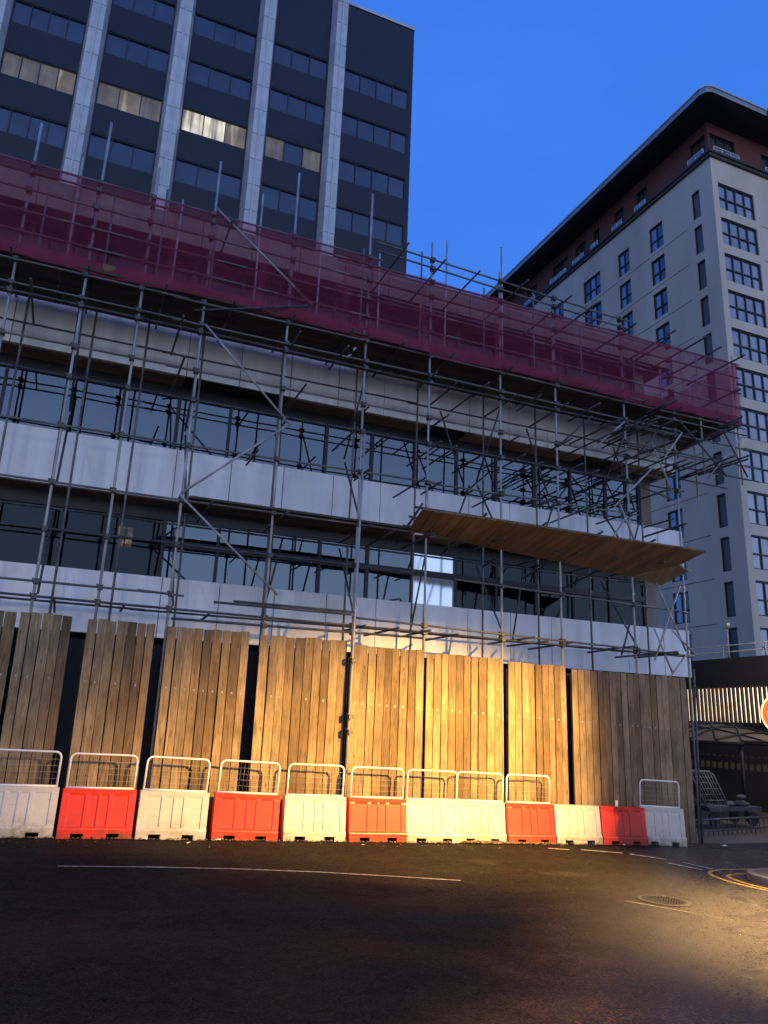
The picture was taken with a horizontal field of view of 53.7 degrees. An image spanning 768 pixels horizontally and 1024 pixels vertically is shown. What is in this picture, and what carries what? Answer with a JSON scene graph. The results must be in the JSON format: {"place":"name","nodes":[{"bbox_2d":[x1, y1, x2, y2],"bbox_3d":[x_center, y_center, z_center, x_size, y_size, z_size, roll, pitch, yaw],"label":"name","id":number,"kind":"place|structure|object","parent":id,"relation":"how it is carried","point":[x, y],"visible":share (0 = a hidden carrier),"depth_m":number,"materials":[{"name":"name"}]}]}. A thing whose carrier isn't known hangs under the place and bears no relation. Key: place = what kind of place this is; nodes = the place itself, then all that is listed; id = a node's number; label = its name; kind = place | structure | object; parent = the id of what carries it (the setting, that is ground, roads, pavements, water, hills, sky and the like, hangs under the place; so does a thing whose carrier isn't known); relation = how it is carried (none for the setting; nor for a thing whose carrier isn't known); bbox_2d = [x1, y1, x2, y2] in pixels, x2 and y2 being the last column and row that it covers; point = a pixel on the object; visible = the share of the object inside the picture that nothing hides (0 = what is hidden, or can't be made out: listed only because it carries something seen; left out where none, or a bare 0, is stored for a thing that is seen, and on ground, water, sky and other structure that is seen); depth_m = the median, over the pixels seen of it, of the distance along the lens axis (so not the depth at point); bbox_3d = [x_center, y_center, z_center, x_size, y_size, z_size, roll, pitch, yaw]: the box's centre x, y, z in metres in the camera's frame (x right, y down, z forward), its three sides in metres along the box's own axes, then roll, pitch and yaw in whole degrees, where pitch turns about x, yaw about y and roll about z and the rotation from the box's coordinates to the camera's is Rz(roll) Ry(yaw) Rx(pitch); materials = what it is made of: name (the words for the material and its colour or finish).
{"place":"outdoors","nodes":[
{"label":"outdoors","id":0,"kind":"place"},
{"bbox_2d":[0,834,767,1023],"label":"road","id":1,"kind":"structure","parent":0,"point":[506,933],"depth_m":8.26,"materials":[{"name":"asphalt"}]},
{"bbox_2d":[0,748,61,837],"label":"road barrier","id":2,"kind":"object","parent":1,"relation":"on","point":[27,808],"visible":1,"depth_m":12.95,"materials":[{"name":"white plastic"}]},
{"bbox_2d":[55,752,138,838],"bbox_3d":[-5.066,5.035,13.513,1.240,1.404,0.430,10,-17,-22],"label":"road barrier","id":3,"kind":"object","parent":1,"relation":"on","point":[98,812],"visible":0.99,"depth_m":13.34,"materials":[{"name":"red plastic"}]},
{"bbox_2d":[132,756,210,840],"bbox_3d":[-3.862,5.253,13.984,1.240,1.404,0.430,11,-17,-21],"label":"road barrier","id":4,"kind":"object","parent":1,"relation":"on","point":[165,814],"visible":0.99,"depth_m":13.80,"materials":[{"name":"white plastic"}]},
{"bbox_2d":[208,759,280,841],"bbox_3d":[-2.610,5.478,14.464,1.240,1.404,0.430,10,-17,-19],"label":"road barrier","id":5,"kind":"object","parent":1,"relation":"on","point":[239,816],"visible":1,"depth_m":14.28,"materials":[{"name":"red plastic"}]},
{"bbox_2d":[278,763,345,841],"bbox_3d":[-1.369,5.704,14.953,1.240,1.404,0.430,9,-18,-19],"label":"road barrier","id":6,"kind":"object","parent":1,"relation":"on","point":[314,817],"visible":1,"depth_m":14.76,"materials":[{"name":"white plastic"}]},
{"bbox_2d":[3,836,706,853],"bbox_3d":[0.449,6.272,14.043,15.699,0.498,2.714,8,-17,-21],"label":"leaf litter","id":7,"kind":"object","parent":1,"relation":"on","point":[491,841],"visible":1,"depth_m":15.57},
{"bbox_2d":[345,766,406,841],"bbox_3d":[-0.154,5.921,15.419,1.240,1.404,0.430,9,-17,-20],"label":"road barrier","id":8,"kind":"object","parent":1,"relation":"on","point":[374,818],"visible":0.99,"depth_m":15.23,"materials":[{"name":"red plastic"}]},
{"bbox_2d":[406,769,461,842],"bbox_3d":[0.994,6.123,15.848,1.240,1.404,0.430,9,-17,-19],"label":"road barrier","id":9,"kind":"object","parent":1,"relation":"on","point":[430,820],"visible":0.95,"depth_m":15.67,"materials":[{"name":"white plastic"}]},
{"bbox_2d":[455,771,507,843],"bbox_3d":[2.049,6.337,16.336,1.240,1.404,0.430,11,-17,-21],"label":"road barrier","id":10,"kind":"object","parent":1,"relation":"on","point":[483,820],"visible":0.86,"depth_m":16.18,"materials":[{"name":"white plastic"}]},
{"bbox_2d":[503,774,555,843],"bbox_3d":[3.176,6.526,16.726,1.240,1.404,0.430,11,-18,-23],"label":"road barrier","id":11,"kind":"object","parent":1,"relation":"on","point":[529,821],"visible":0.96,"depth_m":16.54,"materials":[{"name":"red plastic"}]},
{"bbox_2d":[553,804,602,844],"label":"road barrier","id":12,"kind":"object","parent":1,"relation":"on","point":[577,824],"visible":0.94,"depth_m":16.93,"materials":[{"name":"white plastic"}]},
{"bbox_2d":[595,800,648,845],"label":"road barrier","id":13,"kind":"object","parent":1,"relation":"on","point":[626,825],"visible":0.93,"depth_m":17.36,"materials":[{"name":"red plastic"}]},
{"bbox_2d":[636,779,686,846],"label":"road barrier","id":14,"kind":"object","parent":1,"relation":"on","point":[665,825],"visible":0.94,"depth_m":17.79,"materials":[{"name":"white plastic"}]},
{"bbox_2d":[30,802,767,843],"bbox_3d":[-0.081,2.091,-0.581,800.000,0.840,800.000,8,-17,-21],"label":"ground","id":15,"kind":"structure","parent":0,"point":[758,836],"depth_m":21.26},
{"bbox_2d":[0,610,16,712],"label":"timber hoarding","id":16,"kind":"object","parent":15,"relation":"on","point":[9,618],"visible":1,"depth_m":13.78,"materials":[{"name":"wood"}]},
{"bbox_2d":[0,612,71,833],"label":"timber hoarding","id":17,"kind":"object","parent":15,"relation":"on","point":[39,678],"visible":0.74,"depth_m":13.76,"materials":[{"name":"wood"}]},
{"bbox_2d":[65,619,155,834],"bbox_3d":[-5.129,3.974,14.157,1.234,3.886,0.115,8,-17,-21],"label":"timber hoarding","id":18,"kind":"object","parent":15,"relation":"on","point":[96,682],"visible":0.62,"depth_m":14.23,"materials":[{"name":"wood"}]},
{"bbox_2d":[148,626,249,836],"bbox_3d":[-3.585,4.238,14.751,1.628,3.922,0.121,8,-17,-21],"label":"timber hoarding","id":19,"kind":"object","parent":15,"relation":"on","point":[188,639],"visible":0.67,"depth_m":14.82,"materials":[{"name":"wood"}]},
{"bbox_2d":[0,0,414,275],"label":"office tower","id":20,"kind":"structure","parent":15,"relation":"on","point":[270,100],"depth_m":52.84,"materials":[{"name":"black metal"}]},
{"bbox_2d":[0,105,67,148],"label":"window","id":21,"kind":"structure","parent":20,"relation":"in","point":[12,121],"depth_m":47.33,"materials":[{"name":"blue glass"}]},
{"bbox_2d":[0,49,76,95],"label":"window","id":22,"kind":"structure","parent":20,"relation":"in","point":[13,64],"depth_m":48.35,"materials":[{"name":"grey"}]},
{"bbox_2d":[10,0,85,44],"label":"window","id":23,"kind":"structure","parent":20,"relation":"in","point":[24,13],"depth_m":49.44,"materials":[{"name":"blue glass"}]},
{"bbox_2d":[86,132,155,174],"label":"window","id":24,"kind":"structure","parent":20,"relation":"in","point":[120,153],"depth_m":49.29,"materials":[{"name":"blue glass"}]},
{"bbox_2d":[95,80,162,122],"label":"window","id":25,"kind":"structure","parent":20,"relation":"in","point":[109,95],"depth_m":50.36,"materials":[{"name":"grey"}]},
{"bbox_2d":[104,31,169,72],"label":"window","id":26,"kind":"structure","parent":20,"relation":"in","point":[117,45],"depth_m":51.46,"materials":[{"name":"blue glass"}]},
{"bbox_2d":[112,0,175,25],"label":"window","id":27,"kind":"structure","parent":20,"relation":"in","point":[160,10],"depth_m":52.75,"materials":[{"name":"blue glass"}]},
{"bbox_2d":[173,158,241,199],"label":"window","id":28,"kind":"structure","parent":20,"relation":"in","point":[186,172],"depth_m":51.26,"materials":[{"name":"blue glass"}]},
{"bbox_2d":[180,107,246,149],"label":"window","id":29,"kind":"structure","parent":20,"relation":"in","point":[194,122],"depth_m":52.39,"materials":[{"name":"grey"}]},
{"bbox_2d":[187,59,251,100],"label":"window","id":30,"kind":"structure","parent":20,"relation":"in","point":[199,73],"depth_m":53.49,"materials":[{"name":"blue glass"}]},
{"bbox_2d":[193,13,256,54],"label":"window","id":31,"kind":"structure","parent":20,"relation":"in","point":[204,26],"depth_m":54.60,"materials":[{"name":"blue glass"}]},
{"bbox_2d":[259,183,317,221],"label":"window","id":32,"kind":"structure","parent":20,"relation":"in","point":[281,200],"depth_m":53.33,"materials":[{"name":"blue glass"}]},
{"bbox_2d":[264,134,321,172],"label":"window","id":33,"kind":"structure","parent":20,"relation":"in","point":[275,148],"depth_m":54.42,"materials":[{"name":"grey"}]},
{"bbox_2d":[268,87,324,125],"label":"window","id":34,"kind":"structure","parent":20,"relation":"in","point":[281,101],"depth_m":55.54,"materials":[{"name":"blue glass"}]},
{"bbox_2d":[273,42,327,80],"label":"window","id":35,"kind":"structure","parent":20,"relation":"in","point":[286,56],"depth_m":56.65,"materials":[{"name":"blue glass"}]},
{"bbox_2d":[335,206,403,246],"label":"window","id":36,"kind":"structure","parent":20,"relation":"in","point":[349,220],"depth_m":55.52,"materials":[{"name":"blue glass"}]},
{"bbox_2d":[338,158,404,199],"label":"window","id":37,"kind":"structure","parent":20,"relation":"in","point":[348,171],"depth_m":56.65,"materials":[{"name":"blue glass"}]},
{"bbox_2d":[341,112,406,153],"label":"window","id":38,"kind":"structure","parent":20,"relation":"in","point":[351,125],"depth_m":57.74,"materials":[{"name":"blue glass"}]},
{"bbox_2d":[344,68,407,109],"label":"window","id":39,"kind":"structure","parent":20,"relation":"in","point":[357,82],"depth_m":58.83,"materials":[{"name":"blue glass"}]},
{"bbox_2d":[248,635,346,837],"bbox_3d":[-1.744,4.551,15.466,1.905,3.964,0.118,8,-17,-21],"label":"timber hoarding","id":40,"kind":"object","parent":15,"relation":"on","point":[281,702],"visible":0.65,"depth_m":15.53,"materials":[{"name":"wood"}]},
{"bbox_2d":[0,166,691,677],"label":"office building","id":41,"kind":"structure","parent":15,"relation":"on","point":[208,578],"depth_m":19.23,"materials":[{"name":"concrete"}]},
{"bbox_2d":[0,211,34,242],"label":"window","id":42,"kind":"structure","parent":41,"relation":"in","point":[8,219],"depth_m":18.26,"materials":[{"name":"purple"}]},
{"bbox_2d":[0,497,46,563],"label":"window","id":43,"kind":"structure","parent":41,"relation":"in","point":[18,544],"depth_m":16.73,"materials":[{"name":"black"}]},
{"bbox_2d":[0,366,67,429],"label":"window","id":44,"kind":"structure","parent":41,"relation":"in","point":[37,395],"depth_m":17.51,"materials":[{"name":"blue glass"}]},
{"bbox_2d":[31,220,90,256],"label":"window","id":45,"kind":"structure","parent":41,"relation":"in","point":[51,230],"depth_m":18.61,"materials":[{"name":"purple"}]},
{"bbox_2d":[40,503,107,570],"bbox_3d":[-7.005,0.623,17.120,1.288,1.540,0.100,8,-17,-21],"label":"window","id":46,"kind":"structure","parent":41,"relation":"in","point":[79,551],"depth_m":17.15,"materials":[{"name":"black"}]},
{"bbox_2d":[62,378,124,439],"bbox_3d":[-6.890,-2.338,17.943,1.288,1.630,0.100,8,-17,-21],"label":"window","id":47,"kind":"structure","parent":41,"relation":"in","point":[103,403],"depth_m":18.00,"materials":[{"name":"blue glass"}]},
{"bbox_2d":[88,234,144,268],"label":"window","id":48,"kind":"structure","parent":41,"relation":"in","point":[99,242],"depth_m":19.12,"materials":[{"name":"purple"}]},
{"bbox_2d":[100,511,165,576],"bbox_3d":[-5.816,0.799,17.588,1.288,1.540,0.100,8,-17,-21],"label":"window","id":49,"kind":"structure","parent":41,"relation":"in","point":[137,557],"depth_m":17.61,"materials":[{"name":"black"}]},
{"bbox_2d":[118,389,179,448],"bbox_3d":[-5.701,-2.162,18.411,1.288,1.630,0.100,8,-17,-21],"label":"window","id":50,"kind":"structure","parent":41,"relation":"in","point":[157,414],"depth_m":18.46,"materials":[{"name":"blue glass"}]},
{"bbox_2d":[142,248,195,280],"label":"window","id":51,"kind":"structure","parent":41,"relation":"in","point":[181,262],"depth_m":19.59,"materials":[{"name":"purple"}]},
{"bbox_2d":[159,519,219,582],"bbox_3d":[-4.625,0.974,18.054,1.288,1.540,0.105,8,-17,-21],"label":"window","id":52,"kind":"structure","parent":41,"relation":"in","point":[198,564],"depth_m":18.07,"materials":[{"name":"blue glass"}]},
{"bbox_2d":[174,398,231,457],"bbox_3d":[-4.512,-1.986,18.878,1.288,1.630,0.100,8,-17,-21],"label":"window","id":53,"kind":"structure","parent":41,"relation":"in","point":[213,421],"depth_m":18.93,"materials":[{"name":"blue glass"}]},
{"bbox_2d":[194,261,244,294],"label":"window","id":54,"kind":"structure","parent":41,"relation":"in","point":[201,267],"depth_m":20.07,"materials":[{"name":"purple"}]},
{"bbox_2d":[214,526,268,587],"bbox_3d":[-3.436,1.150,18.521,1.288,1.540,0.105,8,-17,-21],"label":"window","id":55,"kind":"structure","parent":41,"relation":"in","point":[230,569],"depth_m":18.51,"materials":[{"name":"blue glass"}]},
{"bbox_2d":[227,408,276,464],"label":"window","id":56,"kind":"structure","parent":41,"relation":"in","point":[247,428],"depth_m":19.36,"materials":[{"name":"blue glass"}]},
{"bbox_2d":[243,273,287,304],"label":"window","id":57,"kind":"structure","parent":41,"relation":"in","point":[268,284],"depth_m":20.51,"materials":[{"name":"purple"}]},
{"bbox_2d":[268,532,320,592],"bbox_3d":[-2.247,1.326,18.989,1.288,1.540,0.105,8,-17,-21],"label":"window","id":58,"kind":"structure","parent":41,"relation":"in","point":[290,574],"depth_m":19.00,"materials":[{"name":"blue glass"}]},
{"bbox_2d":[278,418,327,473],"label":"window","id":59,"kind":"structure","parent":41,"relation":"in","point":[302,441],"depth_m":19.86,"materials":[{"name":"blue glass"}]},
{"bbox_2d":[290,285,335,315],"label":"window","id":60,"kind":"structure","parent":41,"relation":"in","point":[327,299],"depth_m":21.01,"materials":[{"name":"purple"}]},
{"bbox_2d":[318,539,367,597],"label":"window","id":61,"kind":"structure","parent":41,"relation":"in","point":[331,581],"depth_m":19.44,"materials":[{"name":"blue glass"}]},
{"bbox_2d":[325,426,372,480],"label":"window","id":62,"kind":"structure","parent":41,"relation":"in","point":[335,435],"depth_m":20.29,"materials":[{"name":"blue glass"}]},
{"bbox_2d":[335,296,376,326],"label":"window","id":63,"kind":"structure","parent":41,"relation":"in","point":[354,306],"depth_m":21.44,"materials":[{"name":"purple"}]},
{"bbox_2d":[366,545,411,602],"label":"window","id":64,"kind":"structure","parent":41,"relation":"in","point":[380,584],"depth_m":19.92,"materials":[{"name":"blue glass"}]},
{"bbox_2d":[371,434,414,487],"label":"window","id":65,"kind":"structure","parent":41,"relation":"in","point":[391,456],"depth_m":20.78,"materials":[{"name":"blue glass"}]},
{"bbox_2d":[378,307,418,336],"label":"window","id":66,"kind":"structure","parent":41,"relation":"in","point":[386,314],"depth_m":21.92,"materials":[{"name":"purple"}]},
{"bbox_2d":[413,551,455,606],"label":"window","id":67,"kind":"structure","parent":41,"relation":"in","point":[440,573],"depth_m":20.42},
{"bbox_2d":[416,442,456,494],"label":"window","id":68,"kind":"structure","parent":41,"relation":"in","point":[440,470],"depth_m":21.27,"materials":[{"name":"blue glass"}]},
{"bbox_2d":[420,318,457,347],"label":"window","id":69,"kind":"structure","parent":41,"relation":"in","point":[438,327],"depth_m":22.43,"materials":[{"name":"purple"}]},
{"bbox_2d":[455,556,496,611],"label":"window","id":70,"kind":"structure","parent":41,"relation":"in","point":[468,595],"depth_m":20.85,"materials":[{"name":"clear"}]},
{"bbox_2d":[456,450,495,501],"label":"window","id":71,"kind":"structure","parent":41,"relation":"in","point":[469,473],"depth_m":21.72,"materials":[{"name":"blue glass"}]},
{"bbox_2d":[458,327,495,354],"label":"window","id":72,"kind":"structure","parent":41,"relation":"in","point":[466,334],"depth_m":22.84,"materials":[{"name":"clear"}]},
{"bbox_2d":[496,338,531,365],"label":"window","id":73,"kind":"structure","parent":41,"relation":"in","point":[510,345],"depth_m":23.37,"materials":[{"name":"purple"}]},
{"bbox_2d":[496,457,534,507],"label":"window","id":74,"kind":"structure","parent":41,"relation":"in","point":[523,484],"depth_m":22.20,"materials":[{"name":"blue glass"}]},
{"bbox_2d":[496,561,535,614],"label":"window","id":75,"kind":"structure","parent":41,"relation":"in","point":[511,576],"depth_m":21.34,"materials":[{"name":"black"}]},
{"bbox_2d":[534,465,570,513],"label":"window","id":76,"kind":"structure","parent":41,"relation":"in","point":[547,472],"depth_m":22.68,"materials":[{"name":"blue glass"}]},
{"bbox_2d":[536,567,574,618],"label":"window","id":77,"kind":"structure","parent":41,"relation":"in","point":[549,604],"depth_m":21.80,"materials":[{"name":"black"}]},
{"bbox_2d":[567,355,600,381],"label":"window","id":78,"kind":"structure","parent":41,"relation":"in","point":[571,360],"depth_m":24.26,"materials":[{"name":"purple"}]},
{"bbox_2d":[570,471,606,518],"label":"window","id":79,"kind":"structure","parent":41,"relation":"in","point":[577,486],"depth_m":23.12,"materials":[{"name":"blue glass"}]},
{"bbox_2d":[573,572,610,622],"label":"window","id":80,"kind":"structure","parent":41,"relation":"in","point":[601,612],"depth_m":22.27,"materials":[{"name":"black"}]},
{"bbox_2d":[605,478,639,524],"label":"window","id":81,"kind":"structure","parent":41,"relation":"in","point":[613,487],"depth_m":23.58,"materials":[{"name":"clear glass"}]},
{"bbox_2d":[609,576,645,626],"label":"window","id":82,"kind":"structure","parent":41,"relation":"in","point":[619,591],"depth_m":22.75,"materials":[{"name":"black"}]},
{"bbox_2d":[0,122,759,843],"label":"scaffold","id":83,"kind":"object","parent":15,"relation":"on","point":[82,292],"visible":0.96,"depth_m":18.12,"materials":[{"name":"metal"}]},
{"bbox_2d":[0,176,370,338],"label":"frame","id":84,"kind":"object","parent":83,"relation":"attached to","point":[68,257],"visible":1,"depth_m":16.73,"materials":[{"name":"metal"}]},
{"bbox_2d":[0,633,656,831],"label":"lining sheet","id":85,"kind":"object","parent":83,"relation":"hanging from","point":[68,704],"depth_m":15.03,"materials":[{"name":"wood"}]},
{"bbox_2d":[395,503,705,589],"bbox_3d":[4.146,1.122,18.908,8.379,1.138,2.129,8,-17,-21],"label":"wooden fan","id":86,"kind":"object","parent":83,"relation":"attached to","point":[598,551],"visible":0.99,"depth_m":18.52},
{"bbox_2d":[368,277,741,425],"bbox_3d":[5.184,-4.355,20.701,11.980,2.110,0.167,8,-17,-21],"label":"debris netting","id":87,"kind":"object","parent":83,"relation":"attached to","point":[425,344],"visible":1,"depth_m":20.14,"materials":[{"name":"fabric"}]},
{"bbox_2d":[346,645,423,838],"bbox_3d":[0.024,4.872,16.146,1.666,3.950,0.118,8,-17,-21],"label":"timber hoarding","id":88,"kind":"object","parent":15,"relation":"on","point":[386,712],"visible":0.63,"depth_m":16.22,"materials":[{"name":"wood"}]},
{"bbox_2d":[423,654,501,800],"bbox_3d":[1.762,5.184,16.813,1.931,3.958,0.122,8,-17,-21],"label":"timber hoarding","id":89,"kind":"object","parent":15,"relation":"on","point":[462,737],"visible":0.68,"depth_m":16.89,"materials":[{"name":"wood"}]},
{"bbox_2d":[507,662,568,803],"bbox_3d":[3.550,5.505,17.503,1.606,3.952,0.119,8,-17,-21],"label":"timber hoarding","id":90,"kind":"object","parent":15,"relation":"on","point":[542,707],"visible":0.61,"depth_m":17.57,"materials":[{"name":"wood"}]},
{"bbox_2d":[485,85,767,660],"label":"apartment block","id":91,"kind":"structure","parent":15,"relation":"on","point":[660,231],"depth_m":61.41,"materials":[{"name":"white concrete"}]},
{"bbox_2d":[718,183,754,220],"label":"window","id":92,"kind":"structure","parent":91,"relation":"in","point":[732,200],"depth_m":61.73,"materials":[{"name":"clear glass"}]},
{"bbox_2d":[721,218,758,255],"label":"window","id":93,"kind":"structure","parent":91,"relation":"in","point":[736,235],"depth_m":60.85,"materials":[{"name":"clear glass"}]},
{"bbox_2d":[724,253,762,290],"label":"window","id":94,"kind":"structure","parent":91,"relation":"in","point":[740,271],"depth_m":59.96,"materials":[{"name":"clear glass"}]},
{"bbox_2d":[728,290,766,327],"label":"window","id":95,"kind":"structure","parent":91,"relation":"in","point":[744,308],"depth_m":59.10,"materials":[{"name":"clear glass"}]},
{"bbox_2d":[732,328,767,364],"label":"window","id":96,"kind":"structure","parent":91,"relation":"in","point":[754,347],"depth_m":58.22,"materials":[{"name":"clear glass"}]},
{"bbox_2d":[735,367,767,402],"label":"window","id":97,"kind":"structure","parent":91,"relation":"in","point":[754,385],"depth_m":57.29,"materials":[{"name":"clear glass"}]},
{"bbox_2d":[739,407,767,442],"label":"window","id":98,"kind":"structure","parent":91,"relation":"in","point":[755,423],"depth_m":56.34,"materials":[{"name":"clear glass"}]},
{"bbox_2d":[743,448,767,483],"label":"window","id":99,"kind":"structure","parent":91,"relation":"in","point":[759,460],"depth_m":55.39,"materials":[{"name":"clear glass"}]},
{"bbox_2d":[747,491,767,525],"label":"window","id":100,"kind":"structure","parent":91,"relation":"in","point":[757,502],"depth_m":54.41,"materials":[{"name":"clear glass"}]},
{"bbox_2d":[571,669,696,842],"bbox_3d":[6.065,5.958,18.469,3.546,4.002,0.122,8,-17,-21],"label":"timber hoarding","id":101,"kind":"object","parent":15,"relation":"on","point":[652,739],"visible":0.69,"depth_m":18.53,"materials":[{"name":"wood"}]},
{"bbox_2d":[679,641,767,812],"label":"car park","id":102,"kind":"structure","parent":15,"relation":"on","point":[732,690],"depth_m":29.16,"materials":[{"name":"metal"}]},
{"bbox_2d":[694,804,761,826],"bbox_3d":[10.203,9.072,22.704,2.050,0.540,0.900,8,-17,-21],"label":"trolley","id":103,"kind":"object","parent":15,"relation":"on","point":[733,811],"visible":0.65,"depth_m":22.52,"materials":[{"name":"metal"}]},
{"bbox_2d":[692,770,728,806],"bbox_3d":[9.598,8.262,22.703,1.195,1.013,0.657,8,-17,-21],"label":"wire cage","id":104,"kind":"object","parent":103,"relation":"on","point":[715,783],"visible":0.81,"depth_m":22.56,"materials":[{"name":"metal"}]},
{"bbox_2d":[688,721,767,821],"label":"cycle shelter","id":105,"kind":"object","parent":15,"relation":"on","point":[713,732],"visible":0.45,"depth_m":26.43,"materials":[{"name":"metal"}]},
{"bbox_2d":[349,0,767,296],"label":"sky","id":106,"kind":"structure","parent":0,"point":[521,109],"materials":[{"name":"blue"}]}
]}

